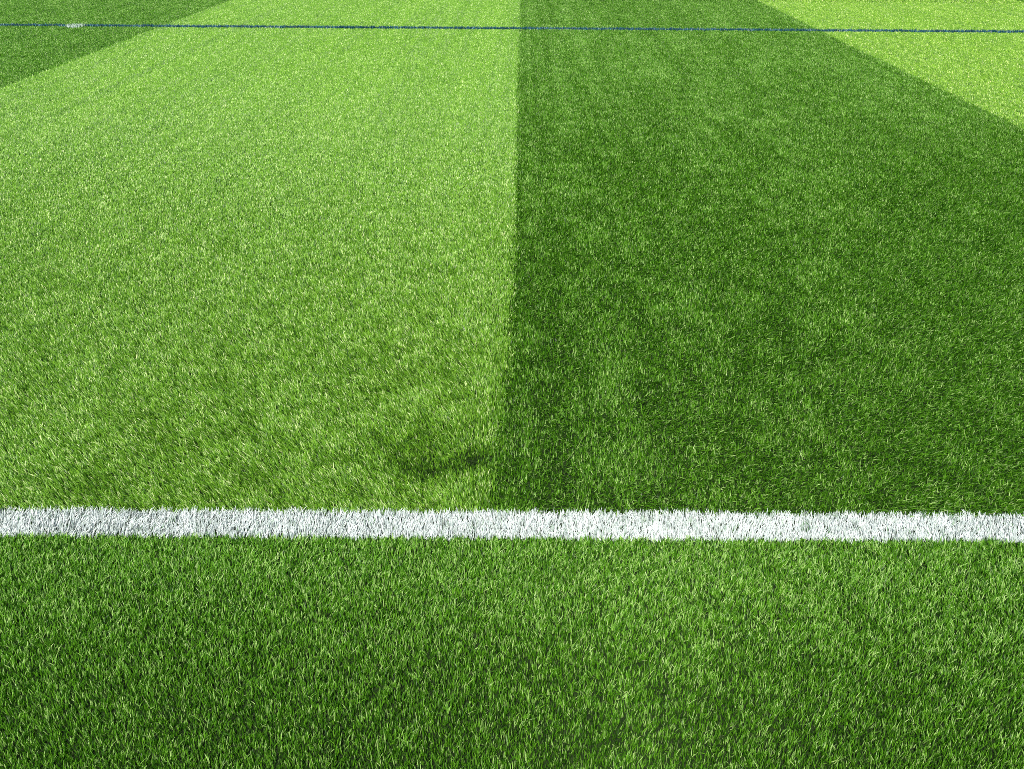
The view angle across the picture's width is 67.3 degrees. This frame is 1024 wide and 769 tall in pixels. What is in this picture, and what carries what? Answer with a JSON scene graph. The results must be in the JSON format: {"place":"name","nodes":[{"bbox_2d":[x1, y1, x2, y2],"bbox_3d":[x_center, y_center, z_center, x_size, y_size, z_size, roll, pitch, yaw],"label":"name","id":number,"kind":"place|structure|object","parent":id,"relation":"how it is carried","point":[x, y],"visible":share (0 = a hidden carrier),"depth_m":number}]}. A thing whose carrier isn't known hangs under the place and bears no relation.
{"place":"outdoors","nodes":[
{"label":"outdoors","id":0,"kind":"place"},
{"bbox_2d":[0,0,1023,768],"bbox_3d":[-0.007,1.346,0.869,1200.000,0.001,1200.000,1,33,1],"label":"ground","id":1,"kind":"structure","parent":0,"point":[516,700],"depth_m":2.07},
{"bbox_2d":[65,23,84,27],"bbox_3d":[-5.887,-4.837,10.357,0.276,0.049,0.274,15,36,21],"label":"penalty spot","id":2,"kind":"object","parent":1,"relation":"on","point":[74,25],"visible":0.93,"depth_m":10.32},
{"bbox_2d":[0,0,230,87],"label":"turf stripe","id":3,"kind":"object","parent":1,"relation":"on","point":[43,48],"visible":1,"depth_m":10.31},
{"bbox_2d":[0,0,521,515],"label":"turf stripe","id":4,"kind":"object","parent":1,"relation":"on","point":[394,70],"visible":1,"depth_m":3.95},
{"bbox_2d":[0,531,1023,768],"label":"turf border","id":5,"kind":"object","parent":1,"relation":"on","point":[222,561],"visible":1,"depth_m":1.93},
{"bbox_2d":[0,505,1023,543],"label":"boundary line","id":6,"kind":"object","parent":1,"relation":"on","point":[922,532],"visible":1,"depth_m":2.29},
{"bbox_2d":[0,22,1023,32],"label":"pitch line","id":7,"kind":"object","parent":1,"relation":"on","point":[529,28],"visible":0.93,"depth_m":10.32},
{"bbox_2d":[474,0,1023,519],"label":"turf stripe","id":8,"kind":"object","parent":1,"relation":"on","point":[776,64],"visible":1,"depth_m":3.96},
{"bbox_2d":[758,0,1023,126],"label":"turf stripe","id":9,"kind":"object","parent":1,"relation":"on","point":[927,55],"visible":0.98,"depth_m":9.78}
]}

